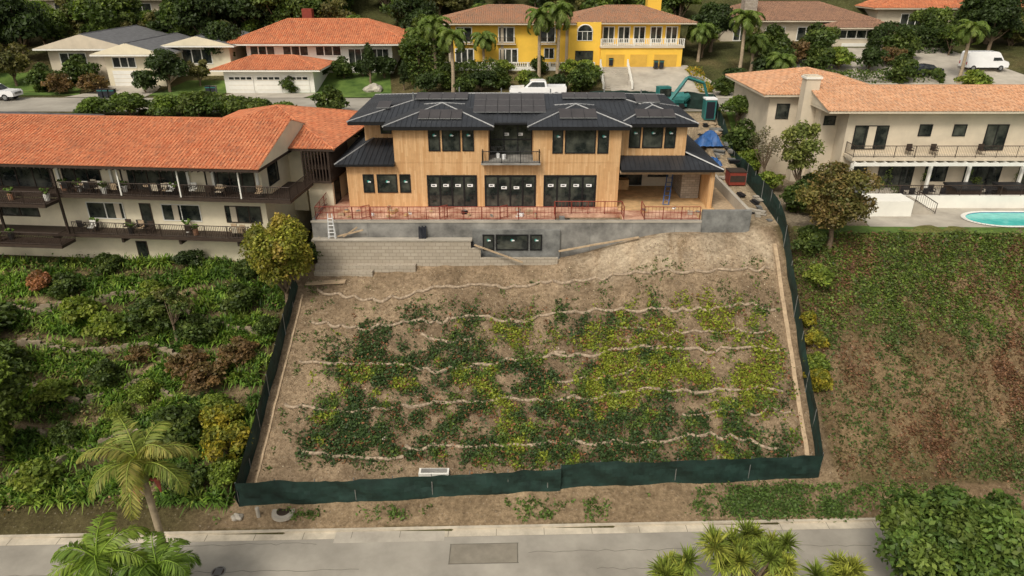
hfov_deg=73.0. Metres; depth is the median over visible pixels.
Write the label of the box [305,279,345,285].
timber plank
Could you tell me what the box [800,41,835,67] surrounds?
shrub
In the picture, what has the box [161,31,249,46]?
roof
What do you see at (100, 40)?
roof
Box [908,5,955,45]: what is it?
tree
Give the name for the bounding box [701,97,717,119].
portable toilet
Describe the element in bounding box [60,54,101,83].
shrub
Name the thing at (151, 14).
tree
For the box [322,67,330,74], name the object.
shrub
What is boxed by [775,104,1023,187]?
windows
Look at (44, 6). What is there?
tree
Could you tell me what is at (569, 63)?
shrub
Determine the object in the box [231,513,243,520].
rock
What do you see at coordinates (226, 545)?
crack sealant
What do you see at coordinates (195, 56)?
windows
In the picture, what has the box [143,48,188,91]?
tree
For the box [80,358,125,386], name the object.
shrub
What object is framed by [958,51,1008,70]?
white van
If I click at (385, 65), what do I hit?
shrub
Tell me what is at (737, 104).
tree
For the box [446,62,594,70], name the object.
balustrade
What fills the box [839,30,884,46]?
windows
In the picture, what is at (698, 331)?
fiber roll
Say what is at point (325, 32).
roof
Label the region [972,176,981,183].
potted plant
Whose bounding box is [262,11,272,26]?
cypress tree
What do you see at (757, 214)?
building material stack
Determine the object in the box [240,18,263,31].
tree
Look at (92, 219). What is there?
balcony furniture
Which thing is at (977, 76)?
shrub
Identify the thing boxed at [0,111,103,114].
roof
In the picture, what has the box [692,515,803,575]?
yucca plant
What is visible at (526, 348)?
leaf litter
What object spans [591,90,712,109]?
green screen fence
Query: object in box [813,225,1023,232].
lawn
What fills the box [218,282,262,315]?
shrub
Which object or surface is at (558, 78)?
shrub
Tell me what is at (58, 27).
tree
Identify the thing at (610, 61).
wheelie bin
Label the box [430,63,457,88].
shrub
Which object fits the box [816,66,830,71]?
shrub
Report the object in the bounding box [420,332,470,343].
fiber roll
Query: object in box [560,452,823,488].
green screen fence
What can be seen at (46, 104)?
road
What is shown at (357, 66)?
shrub
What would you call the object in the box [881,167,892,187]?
potted plant
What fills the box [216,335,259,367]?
shrub
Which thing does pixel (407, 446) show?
fiber roll
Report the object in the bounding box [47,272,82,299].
shrub
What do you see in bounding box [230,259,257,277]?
shrub
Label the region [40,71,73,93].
shrub
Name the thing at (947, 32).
tree
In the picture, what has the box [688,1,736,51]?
tree
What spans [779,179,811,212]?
shrub
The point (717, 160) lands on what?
blue tarp pile
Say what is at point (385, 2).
tree
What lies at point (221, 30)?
tree
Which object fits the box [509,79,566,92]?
pickup truck
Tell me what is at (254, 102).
tree
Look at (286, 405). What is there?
fiber roll
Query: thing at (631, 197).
terrace slab
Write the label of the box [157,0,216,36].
tree
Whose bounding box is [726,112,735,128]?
lawn
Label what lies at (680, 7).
tree
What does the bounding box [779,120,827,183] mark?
tree
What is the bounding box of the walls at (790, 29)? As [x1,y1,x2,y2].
[718,22,825,40]
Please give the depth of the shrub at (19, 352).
51.41 m
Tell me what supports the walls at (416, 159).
on the ground at (676, 502)
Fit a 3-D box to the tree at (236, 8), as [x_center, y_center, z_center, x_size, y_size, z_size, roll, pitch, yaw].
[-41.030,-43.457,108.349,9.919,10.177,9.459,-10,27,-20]
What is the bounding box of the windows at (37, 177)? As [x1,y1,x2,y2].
[0,161,279,257]
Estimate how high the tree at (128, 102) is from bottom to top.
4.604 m
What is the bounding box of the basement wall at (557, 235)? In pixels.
[311,173,751,258]
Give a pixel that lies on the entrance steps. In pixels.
(614, 76)
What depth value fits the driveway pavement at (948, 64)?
97.38 m
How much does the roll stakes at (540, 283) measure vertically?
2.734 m
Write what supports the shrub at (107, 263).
on the ground at (676, 502)
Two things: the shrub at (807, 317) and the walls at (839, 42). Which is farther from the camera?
the walls at (839, 42)
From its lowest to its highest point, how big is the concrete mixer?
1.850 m
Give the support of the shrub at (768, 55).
on the ground at (676, 502)
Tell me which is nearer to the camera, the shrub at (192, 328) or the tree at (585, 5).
the shrub at (192, 328)
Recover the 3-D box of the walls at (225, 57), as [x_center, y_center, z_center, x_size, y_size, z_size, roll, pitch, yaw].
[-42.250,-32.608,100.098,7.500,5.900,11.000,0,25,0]
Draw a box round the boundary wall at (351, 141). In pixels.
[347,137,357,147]
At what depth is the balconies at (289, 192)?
56.36 m
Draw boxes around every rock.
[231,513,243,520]
[362,83,382,92]
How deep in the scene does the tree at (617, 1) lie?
109.76 m
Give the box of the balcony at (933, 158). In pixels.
[843,141,1023,191]
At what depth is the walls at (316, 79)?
94.89 m
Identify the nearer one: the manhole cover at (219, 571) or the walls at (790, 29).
the manhole cover at (219, 571)
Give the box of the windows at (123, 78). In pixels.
[111,57,136,85]
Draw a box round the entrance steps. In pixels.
[599,59,633,89]
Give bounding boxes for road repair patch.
[450,543,516,563]
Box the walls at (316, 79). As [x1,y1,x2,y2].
[223,8,400,92]
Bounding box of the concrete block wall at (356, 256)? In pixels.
[311,237,557,276]
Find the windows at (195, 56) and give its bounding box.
[181,49,212,63]
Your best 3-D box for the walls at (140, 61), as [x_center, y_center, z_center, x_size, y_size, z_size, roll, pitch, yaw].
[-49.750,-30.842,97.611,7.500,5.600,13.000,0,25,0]
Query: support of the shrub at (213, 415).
on the ground at (676, 502)
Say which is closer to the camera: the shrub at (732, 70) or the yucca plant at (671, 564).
the yucca plant at (671, 564)
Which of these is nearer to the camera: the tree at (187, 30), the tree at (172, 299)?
the tree at (172, 299)
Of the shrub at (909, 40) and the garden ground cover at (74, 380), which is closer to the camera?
the garden ground cover at (74, 380)
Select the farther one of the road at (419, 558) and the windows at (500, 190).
the windows at (500, 190)
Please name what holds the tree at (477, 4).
on the ground at (676, 502)
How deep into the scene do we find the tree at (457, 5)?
113.59 m
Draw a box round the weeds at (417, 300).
[262,255,802,483]
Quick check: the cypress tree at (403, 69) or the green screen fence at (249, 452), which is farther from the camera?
the cypress tree at (403, 69)
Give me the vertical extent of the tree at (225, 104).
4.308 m
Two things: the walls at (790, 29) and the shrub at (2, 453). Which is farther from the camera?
the walls at (790, 29)
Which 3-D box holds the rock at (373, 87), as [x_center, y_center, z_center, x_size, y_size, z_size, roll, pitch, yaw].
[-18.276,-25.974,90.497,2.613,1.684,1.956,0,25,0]
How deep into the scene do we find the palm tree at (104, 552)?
34.69 m
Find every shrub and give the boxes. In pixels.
[0,302,18,330]
[0,444,5,461]
[5,457,68,494]
[6,345,35,368]
[23,62,63,91]
[25,269,52,291]
[26,378,73,402]
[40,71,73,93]
[46,420,81,445]
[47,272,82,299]
[58,294,108,324]
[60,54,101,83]
[74,72,108,92]
[79,309,131,337]
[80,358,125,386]
[91,252,122,274]
[101,402,132,419]
[104,445,142,475]
[122,295,183,335]
[123,345,154,364]
[127,378,162,404]
[130,70,160,92]
[139,279,168,298]
[146,403,201,450]
[161,462,209,494]
[164,344,209,380]
[172,248,204,267]
[173,313,224,342]
[180,358,228,393]
[198,403,245,433]
[199,393,239,409]
[199,419,252,461]
[205,457,241,488]
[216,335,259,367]
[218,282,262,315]
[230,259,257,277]
[251,315,280,334]
[278,75,297,92]
[308,242,323,262]
[310,85,349,108]
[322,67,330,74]
[329,56,354,77]
[351,59,363,75]
[371,55,396,77]
[412,73,440,91]
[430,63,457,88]
[452,72,478,92]
[469,69,497,91]
[489,65,512,88]
[498,59,516,70]
[514,69,530,83]
[523,72,546,84]
[529,56,548,73]
[546,73,568,86]
[559,58,577,71]
[564,62,602,91]
[568,59,604,77]
[710,76,734,95]
[720,118,759,152]
[722,67,746,85]
[731,148,761,170]
[751,56,781,70]
[752,23,789,56]
[758,170,785,188]
[764,37,797,66]
[764,50,783,68]
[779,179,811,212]
[789,38,810,62]
[790,224,829,255]
[797,21,838,51]
[799,310,816,326]
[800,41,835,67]
[800,170,821,190]
[801,263,835,287]
[802,366,834,392]
[803,351,832,370]
[804,327,830,350]
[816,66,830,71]
[831,46,857,68]
[855,47,890,69]
[879,27,925,59]
[881,45,907,65]
[883,53,920,83]
[953,69,994,83]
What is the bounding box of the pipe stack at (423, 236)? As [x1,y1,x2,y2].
[418,226,425,238]
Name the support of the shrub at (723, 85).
on the ground at (676, 502)
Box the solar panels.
[376,92,675,118]
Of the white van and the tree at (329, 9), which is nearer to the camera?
the white van
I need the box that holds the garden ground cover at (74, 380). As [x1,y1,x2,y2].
[0,251,284,515]
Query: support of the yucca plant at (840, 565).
on the ground at (676, 502)
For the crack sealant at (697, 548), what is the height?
0.001 m
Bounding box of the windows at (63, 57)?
[58,53,87,64]
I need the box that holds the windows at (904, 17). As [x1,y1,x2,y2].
[900,13,956,24]
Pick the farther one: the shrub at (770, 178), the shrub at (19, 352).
the shrub at (770, 178)
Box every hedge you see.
[431,57,501,78]
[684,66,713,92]
[826,66,946,83]
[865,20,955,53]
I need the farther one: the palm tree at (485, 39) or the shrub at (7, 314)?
the palm tree at (485, 39)
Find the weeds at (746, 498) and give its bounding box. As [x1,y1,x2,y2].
[685,478,860,522]
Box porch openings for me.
[618,172,709,188]
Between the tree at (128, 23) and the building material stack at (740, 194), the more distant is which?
the tree at (128, 23)
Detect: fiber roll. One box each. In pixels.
[283,385,782,413]
[299,350,564,373]
[302,449,402,460]
[309,302,775,331]
[318,265,769,302]
[404,431,778,450]
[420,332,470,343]
[552,344,779,357]
[554,366,647,382]
[618,326,772,336]
[682,406,790,416]
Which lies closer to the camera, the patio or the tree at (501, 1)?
the patio
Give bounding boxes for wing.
[224,104,363,218]
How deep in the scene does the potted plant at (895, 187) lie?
61.24 m
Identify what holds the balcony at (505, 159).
attached to the walls at (416, 159)
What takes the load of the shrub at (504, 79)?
on the ground at (676, 502)
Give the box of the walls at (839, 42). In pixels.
[832,29,891,45]
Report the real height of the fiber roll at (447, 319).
2.178 m
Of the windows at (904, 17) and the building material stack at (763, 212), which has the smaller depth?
the building material stack at (763, 212)
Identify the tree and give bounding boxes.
[0,0,50,61]
[0,41,32,85]
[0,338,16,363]
[0,356,37,465]
[23,0,64,44]
[26,38,33,45]
[40,8,73,40]
[47,512,152,575]
[54,0,88,29]
[63,0,132,31]
[67,22,86,36]
[72,96,112,113]
[74,0,146,29]
[76,416,199,549]
[86,14,117,31]
[100,91,150,115]
[110,531,202,575]
[119,20,147,27]
[130,10,151,24]
[143,8,158,27]
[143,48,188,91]
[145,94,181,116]
[146,9,175,32]
[146,286,191,340]
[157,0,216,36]
[165,0,225,32]
[170,90,223,116]
[187,58,210,85]
[197,20,243,55]
[205,94,247,116]
[216,13,247,27]
[218,0,273,21]
[233,97,271,111]
[238,212,313,304]
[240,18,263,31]
[251,0,300,24]
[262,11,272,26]
[271,100,296,105]
[276,0,321,20]
[315,0,355,17]
[322,0,354,10]
[345,14,366,17]
[361,42,375,83]
[378,0,390,4]
[379,0,401,22]
[387,0,439,47]
[398,31,445,83]
[398,60,407,90]
[404,26,430,63]
[412,13,447,55]
[417,16,451,68]
[424,0,444,15]
[435,27,466,91]
[440,0,472,12]
[469,3,486,8]
[470,30,497,61]
[496,0,511,3]
[524,7,555,76]
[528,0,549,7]
[542,0,573,73]
[549,0,575,10]
[575,0,584,10]
[580,0,619,9]
[583,0,622,4]
[621,0,645,5]
[661,0,702,16]
[661,5,672,13]
[685,22,722,57]
[686,23,714,61]
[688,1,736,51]
[718,94,748,124]
[728,9,765,67]
[740,34,768,70]
[745,125,783,171]
[746,26,763,45]
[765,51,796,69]
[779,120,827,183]
[791,160,883,248]
[825,26,840,45]
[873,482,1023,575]
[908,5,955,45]
[937,25,961,54]
[949,7,980,42]
[955,19,990,83]
[956,0,1023,43]
[968,0,1023,50]
[1001,13,1023,45]
[1001,29,1023,45]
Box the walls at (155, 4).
[41,0,162,11]
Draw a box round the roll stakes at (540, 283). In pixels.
[317,265,765,297]
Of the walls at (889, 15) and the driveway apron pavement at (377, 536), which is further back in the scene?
the walls at (889, 15)
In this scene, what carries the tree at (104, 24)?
on the ground at (676, 502)
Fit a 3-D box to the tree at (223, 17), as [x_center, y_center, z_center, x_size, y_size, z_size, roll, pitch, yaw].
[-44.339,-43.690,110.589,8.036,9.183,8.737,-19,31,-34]
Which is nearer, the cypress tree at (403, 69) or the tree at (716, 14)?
the cypress tree at (403, 69)
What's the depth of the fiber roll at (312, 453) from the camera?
46.69 m
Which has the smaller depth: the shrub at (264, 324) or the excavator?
the shrub at (264, 324)
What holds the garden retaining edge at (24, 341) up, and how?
on the ground at (676, 502)
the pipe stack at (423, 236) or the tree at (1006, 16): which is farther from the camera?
the tree at (1006, 16)
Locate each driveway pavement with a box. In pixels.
[68,85,159,96]
[228,93,316,97]
[610,65,732,98]
[824,48,1023,83]
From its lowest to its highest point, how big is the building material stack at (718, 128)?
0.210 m
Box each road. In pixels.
[0,98,728,111]
[0,528,901,575]
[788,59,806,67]
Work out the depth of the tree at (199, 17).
101.87 m
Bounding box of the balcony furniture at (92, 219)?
[0,177,262,240]
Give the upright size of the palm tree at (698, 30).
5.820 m
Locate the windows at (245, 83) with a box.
[228,46,388,92]
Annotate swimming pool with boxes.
[961,211,1023,226]
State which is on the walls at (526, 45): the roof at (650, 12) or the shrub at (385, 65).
the roof at (650, 12)
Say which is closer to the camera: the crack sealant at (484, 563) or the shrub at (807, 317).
the crack sealant at (484, 563)
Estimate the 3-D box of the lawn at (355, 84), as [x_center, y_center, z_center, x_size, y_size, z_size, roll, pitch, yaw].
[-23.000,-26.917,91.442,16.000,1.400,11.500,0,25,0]
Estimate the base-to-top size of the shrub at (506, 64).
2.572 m
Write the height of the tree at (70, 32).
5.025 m
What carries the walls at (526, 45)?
on the ground at (676, 502)
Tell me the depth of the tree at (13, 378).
45.16 m
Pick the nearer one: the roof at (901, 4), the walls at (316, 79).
the walls at (316, 79)
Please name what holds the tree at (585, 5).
on the ground at (676, 502)
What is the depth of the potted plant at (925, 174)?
63.48 m
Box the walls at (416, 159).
[346,125,715,207]
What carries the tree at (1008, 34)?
on the ground at (676, 502)
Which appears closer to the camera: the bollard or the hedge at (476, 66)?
the bollard
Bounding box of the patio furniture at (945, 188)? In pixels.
[896,144,997,193]
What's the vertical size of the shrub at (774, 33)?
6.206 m
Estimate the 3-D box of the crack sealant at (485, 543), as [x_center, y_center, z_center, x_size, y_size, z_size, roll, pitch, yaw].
[-1.700,15.701,42.496,4.203,0.001,0.050,-1,25,-1]
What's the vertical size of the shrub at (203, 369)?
2.888 m
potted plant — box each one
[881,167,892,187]
[888,184,898,191]
[920,170,931,189]
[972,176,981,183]
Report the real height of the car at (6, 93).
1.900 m
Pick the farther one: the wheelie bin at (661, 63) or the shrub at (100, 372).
the wheelie bin at (661, 63)
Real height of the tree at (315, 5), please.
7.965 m
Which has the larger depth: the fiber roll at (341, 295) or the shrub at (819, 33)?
the shrub at (819, 33)
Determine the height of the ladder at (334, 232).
2.207 m
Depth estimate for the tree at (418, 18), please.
99.81 m
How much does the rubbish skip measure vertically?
1.280 m
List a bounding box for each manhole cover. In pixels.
[211,566,225,575]
[271,508,294,521]
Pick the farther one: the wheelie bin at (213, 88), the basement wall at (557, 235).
the wheelie bin at (213, 88)
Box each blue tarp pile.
[694,130,722,146]
[712,157,722,166]
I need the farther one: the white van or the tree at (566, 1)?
the tree at (566, 1)
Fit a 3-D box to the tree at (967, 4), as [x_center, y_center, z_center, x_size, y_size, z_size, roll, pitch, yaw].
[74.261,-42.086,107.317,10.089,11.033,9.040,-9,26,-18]
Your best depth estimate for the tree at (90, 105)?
74.73 m
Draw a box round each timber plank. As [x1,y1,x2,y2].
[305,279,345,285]
[337,229,362,236]
[474,244,522,262]
[559,245,589,251]
[589,236,638,245]
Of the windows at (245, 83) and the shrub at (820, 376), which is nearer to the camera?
the shrub at (820, 376)
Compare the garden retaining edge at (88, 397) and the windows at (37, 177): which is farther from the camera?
the windows at (37, 177)
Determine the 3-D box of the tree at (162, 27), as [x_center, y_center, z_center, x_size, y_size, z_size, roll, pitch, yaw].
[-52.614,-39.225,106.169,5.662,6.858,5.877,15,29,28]
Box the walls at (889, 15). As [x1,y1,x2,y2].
[864,8,1023,21]
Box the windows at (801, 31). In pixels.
[732,27,815,40]
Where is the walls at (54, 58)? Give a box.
[47,51,109,80]
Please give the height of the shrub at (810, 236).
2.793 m
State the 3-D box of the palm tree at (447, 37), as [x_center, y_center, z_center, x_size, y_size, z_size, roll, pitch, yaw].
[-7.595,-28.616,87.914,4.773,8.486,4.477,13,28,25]
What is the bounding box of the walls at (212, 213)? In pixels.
[0,154,311,260]
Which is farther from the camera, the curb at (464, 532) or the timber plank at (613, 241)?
the timber plank at (613, 241)
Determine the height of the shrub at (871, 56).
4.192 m
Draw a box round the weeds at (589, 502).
[212,477,1023,523]
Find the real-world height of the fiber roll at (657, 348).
1.139 m
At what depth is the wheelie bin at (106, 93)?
85.60 m
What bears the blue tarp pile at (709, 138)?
on the ground at (676, 502)
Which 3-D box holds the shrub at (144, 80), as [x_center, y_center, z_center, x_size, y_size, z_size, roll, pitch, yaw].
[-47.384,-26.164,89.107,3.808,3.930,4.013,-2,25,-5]
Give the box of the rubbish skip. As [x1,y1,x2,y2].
[725,168,747,184]
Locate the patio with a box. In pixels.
[858,185,1023,215]
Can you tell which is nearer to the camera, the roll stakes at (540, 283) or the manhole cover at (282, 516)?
the manhole cover at (282, 516)
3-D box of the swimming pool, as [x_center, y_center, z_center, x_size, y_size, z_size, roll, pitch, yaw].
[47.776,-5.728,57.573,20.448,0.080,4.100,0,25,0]
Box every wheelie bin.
[96,88,103,97]
[101,88,109,97]
[108,88,115,95]
[204,85,210,91]
[210,85,217,92]
[609,58,613,65]
[653,60,658,67]
[658,60,664,67]
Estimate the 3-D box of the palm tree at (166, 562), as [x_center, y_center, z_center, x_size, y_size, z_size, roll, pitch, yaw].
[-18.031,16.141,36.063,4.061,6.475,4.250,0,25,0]
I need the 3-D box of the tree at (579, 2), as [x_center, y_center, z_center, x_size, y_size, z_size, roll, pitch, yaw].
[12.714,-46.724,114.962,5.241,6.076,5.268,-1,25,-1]
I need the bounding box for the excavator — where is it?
[656,75,708,102]
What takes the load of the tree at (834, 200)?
on the ground at (676, 502)
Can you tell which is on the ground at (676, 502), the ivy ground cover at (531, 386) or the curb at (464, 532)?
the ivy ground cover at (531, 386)
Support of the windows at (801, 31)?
attached to the walls at (790, 29)
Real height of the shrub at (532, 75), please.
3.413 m
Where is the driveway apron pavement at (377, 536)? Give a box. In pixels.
[333,531,444,542]
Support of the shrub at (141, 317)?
on the ground at (676, 502)
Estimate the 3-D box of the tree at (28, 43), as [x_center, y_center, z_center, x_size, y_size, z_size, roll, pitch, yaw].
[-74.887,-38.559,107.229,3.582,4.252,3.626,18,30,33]
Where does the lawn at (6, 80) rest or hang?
on the ground at (676, 502)
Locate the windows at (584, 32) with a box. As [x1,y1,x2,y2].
[455,24,684,66]
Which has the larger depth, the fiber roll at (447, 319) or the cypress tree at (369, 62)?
the cypress tree at (369, 62)
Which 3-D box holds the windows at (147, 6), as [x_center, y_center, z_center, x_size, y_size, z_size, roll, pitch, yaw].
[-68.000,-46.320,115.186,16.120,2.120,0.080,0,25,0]
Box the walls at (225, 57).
[173,46,246,75]
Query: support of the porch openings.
attached to the walls at (416, 159)
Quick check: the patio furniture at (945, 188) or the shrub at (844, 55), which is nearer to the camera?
the patio furniture at (945, 188)
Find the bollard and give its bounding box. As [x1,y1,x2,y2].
[255,506,260,517]
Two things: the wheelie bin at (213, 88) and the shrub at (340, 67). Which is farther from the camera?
the shrub at (340, 67)
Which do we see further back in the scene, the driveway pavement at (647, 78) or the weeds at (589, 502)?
the driveway pavement at (647, 78)
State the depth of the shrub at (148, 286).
55.34 m
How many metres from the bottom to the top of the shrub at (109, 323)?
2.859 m
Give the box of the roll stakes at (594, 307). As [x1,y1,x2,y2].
[326,301,754,323]
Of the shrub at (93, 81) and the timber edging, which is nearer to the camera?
the timber edging
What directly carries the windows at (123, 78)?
attached to the walls at (140, 61)
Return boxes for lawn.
[0,73,80,94]
[150,80,226,95]
[307,73,391,96]
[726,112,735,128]
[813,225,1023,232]
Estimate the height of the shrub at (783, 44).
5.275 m
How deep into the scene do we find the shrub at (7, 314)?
53.63 m
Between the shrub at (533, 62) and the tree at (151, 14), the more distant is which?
the tree at (151, 14)
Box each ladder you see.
[327,214,336,238]
[662,174,672,204]
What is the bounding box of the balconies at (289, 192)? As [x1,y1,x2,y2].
[0,168,312,248]
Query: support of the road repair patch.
on the road at (419, 558)
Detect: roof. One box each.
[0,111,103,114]
[0,113,303,173]
[32,25,167,50]
[89,32,190,55]
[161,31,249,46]
[209,18,405,71]
[334,93,724,171]
[443,0,697,24]
[725,67,1023,113]
[729,1,880,21]
[821,20,897,28]
[854,0,1023,8]
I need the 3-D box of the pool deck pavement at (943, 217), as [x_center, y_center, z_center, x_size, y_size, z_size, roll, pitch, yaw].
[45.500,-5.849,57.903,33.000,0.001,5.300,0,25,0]
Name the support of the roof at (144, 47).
on the walls at (140, 61)
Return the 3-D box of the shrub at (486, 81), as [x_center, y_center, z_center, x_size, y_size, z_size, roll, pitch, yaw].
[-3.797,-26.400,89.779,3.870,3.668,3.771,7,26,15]
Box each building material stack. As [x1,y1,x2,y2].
[709,127,722,130]
[713,149,725,153]
[728,159,739,163]
[736,192,745,196]
[749,199,759,204]
[749,207,766,215]
[755,212,760,216]
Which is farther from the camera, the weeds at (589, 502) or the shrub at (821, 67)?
the shrub at (821, 67)
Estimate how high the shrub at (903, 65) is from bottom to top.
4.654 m
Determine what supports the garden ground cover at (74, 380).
on the ground at (676, 502)
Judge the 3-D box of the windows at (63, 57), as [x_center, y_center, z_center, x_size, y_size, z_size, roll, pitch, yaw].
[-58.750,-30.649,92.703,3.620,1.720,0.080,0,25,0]
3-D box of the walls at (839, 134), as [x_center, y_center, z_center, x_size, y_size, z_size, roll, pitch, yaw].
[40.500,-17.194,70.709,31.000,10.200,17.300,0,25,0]
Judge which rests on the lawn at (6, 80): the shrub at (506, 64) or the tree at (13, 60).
the tree at (13, 60)
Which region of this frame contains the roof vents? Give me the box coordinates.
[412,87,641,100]
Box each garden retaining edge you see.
[13,290,141,314]
[14,451,69,491]
[16,338,257,365]
[27,377,171,406]
[37,428,152,454]
[180,306,261,335]
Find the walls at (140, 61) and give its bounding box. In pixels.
[104,56,177,85]
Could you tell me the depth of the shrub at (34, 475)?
44.70 m
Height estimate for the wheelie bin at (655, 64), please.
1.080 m
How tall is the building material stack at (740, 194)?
0.210 m
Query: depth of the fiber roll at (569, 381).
50.75 m
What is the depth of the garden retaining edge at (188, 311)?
53.82 m
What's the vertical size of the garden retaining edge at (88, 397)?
1.674 m
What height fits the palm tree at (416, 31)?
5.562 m
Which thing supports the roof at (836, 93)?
on the walls at (839, 134)
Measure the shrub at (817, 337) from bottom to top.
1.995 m
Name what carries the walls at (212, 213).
on the ground at (676, 502)
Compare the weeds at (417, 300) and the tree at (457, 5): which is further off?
the tree at (457, 5)
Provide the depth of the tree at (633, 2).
110.50 m
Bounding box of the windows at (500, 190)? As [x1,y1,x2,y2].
[362,125,676,249]
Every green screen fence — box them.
[234,468,560,506]
[235,277,297,504]
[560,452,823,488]
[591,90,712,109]
[713,94,823,460]
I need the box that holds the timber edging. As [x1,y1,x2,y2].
[255,294,303,482]
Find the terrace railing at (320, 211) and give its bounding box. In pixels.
[314,193,700,219]
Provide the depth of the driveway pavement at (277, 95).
87.61 m
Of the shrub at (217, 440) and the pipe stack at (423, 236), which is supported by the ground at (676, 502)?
the shrub at (217, 440)
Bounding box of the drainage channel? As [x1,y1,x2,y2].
[773,244,808,454]
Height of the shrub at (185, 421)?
4.066 m
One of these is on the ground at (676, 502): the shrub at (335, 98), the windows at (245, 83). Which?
the shrub at (335, 98)
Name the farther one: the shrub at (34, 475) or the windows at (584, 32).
the windows at (584, 32)
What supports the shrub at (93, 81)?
on the ground at (676, 502)
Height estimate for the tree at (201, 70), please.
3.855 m
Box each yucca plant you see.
[645,542,706,575]
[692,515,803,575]
[801,549,872,575]
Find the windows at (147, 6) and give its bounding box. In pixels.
[53,3,151,12]
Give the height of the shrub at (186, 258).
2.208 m
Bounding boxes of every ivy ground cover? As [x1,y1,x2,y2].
[282,276,805,480]
[791,228,1023,483]
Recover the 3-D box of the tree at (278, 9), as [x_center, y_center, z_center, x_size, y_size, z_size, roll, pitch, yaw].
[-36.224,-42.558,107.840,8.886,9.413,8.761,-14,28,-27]
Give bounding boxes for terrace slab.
[315,186,734,219]
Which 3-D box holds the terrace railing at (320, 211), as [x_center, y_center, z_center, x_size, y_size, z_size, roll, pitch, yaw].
[-0.350,-8.413,62.059,31.970,1.135,10.470,0,25,0]
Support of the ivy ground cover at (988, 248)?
on the ground at (676, 502)
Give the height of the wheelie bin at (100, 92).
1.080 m
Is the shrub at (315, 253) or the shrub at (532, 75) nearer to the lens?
the shrub at (315, 253)
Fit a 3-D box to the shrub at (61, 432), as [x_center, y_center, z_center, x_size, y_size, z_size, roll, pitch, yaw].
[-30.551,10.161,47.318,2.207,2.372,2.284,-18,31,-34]
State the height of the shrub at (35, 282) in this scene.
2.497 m
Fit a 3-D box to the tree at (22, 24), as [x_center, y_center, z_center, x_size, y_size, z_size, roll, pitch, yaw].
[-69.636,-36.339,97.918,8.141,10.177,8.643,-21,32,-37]
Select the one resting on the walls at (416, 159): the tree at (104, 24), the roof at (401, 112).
the roof at (401, 112)
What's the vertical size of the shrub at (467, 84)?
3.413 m
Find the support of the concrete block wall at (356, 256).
on the ground at (676, 502)
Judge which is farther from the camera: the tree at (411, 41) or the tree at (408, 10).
the tree at (408, 10)
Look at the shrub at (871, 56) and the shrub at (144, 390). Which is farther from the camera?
the shrub at (871, 56)
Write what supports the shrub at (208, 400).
on the ground at (676, 502)
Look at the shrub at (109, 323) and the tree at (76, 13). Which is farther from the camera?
the tree at (76, 13)
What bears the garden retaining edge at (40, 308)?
on the ground at (676, 502)
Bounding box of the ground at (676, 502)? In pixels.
[0,0,1023,545]
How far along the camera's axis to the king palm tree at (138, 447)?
33.99 m
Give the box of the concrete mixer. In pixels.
[671,92,690,108]
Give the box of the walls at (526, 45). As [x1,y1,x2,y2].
[448,22,684,66]
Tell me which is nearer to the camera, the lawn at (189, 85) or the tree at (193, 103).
the tree at (193, 103)
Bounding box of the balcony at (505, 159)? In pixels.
[481,149,540,164]
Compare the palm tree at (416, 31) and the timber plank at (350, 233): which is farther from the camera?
the palm tree at (416, 31)
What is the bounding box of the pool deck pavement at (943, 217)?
[859,208,1023,226]
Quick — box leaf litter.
[255,240,812,486]
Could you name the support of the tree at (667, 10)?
on the ground at (676, 502)
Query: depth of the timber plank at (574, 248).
57.60 m
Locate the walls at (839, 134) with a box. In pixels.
[733,74,1023,186]
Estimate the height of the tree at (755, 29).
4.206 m
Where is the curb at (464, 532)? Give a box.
[0,521,880,545]
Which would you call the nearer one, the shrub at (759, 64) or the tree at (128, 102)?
the tree at (128, 102)
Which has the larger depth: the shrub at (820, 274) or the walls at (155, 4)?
the walls at (155, 4)
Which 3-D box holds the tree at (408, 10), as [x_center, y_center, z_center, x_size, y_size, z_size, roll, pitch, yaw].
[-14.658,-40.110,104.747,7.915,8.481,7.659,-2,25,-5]
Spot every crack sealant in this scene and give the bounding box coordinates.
[11,569,346,575]
[121,543,304,547]
[452,543,503,544]
[455,562,518,563]
[529,545,870,552]
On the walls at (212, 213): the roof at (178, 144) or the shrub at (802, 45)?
the roof at (178, 144)
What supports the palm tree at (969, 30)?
on the ground at (676, 502)
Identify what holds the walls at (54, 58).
on the ground at (676, 502)
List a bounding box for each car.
[0,83,22,100]
[915,63,943,75]
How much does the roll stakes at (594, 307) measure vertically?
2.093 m

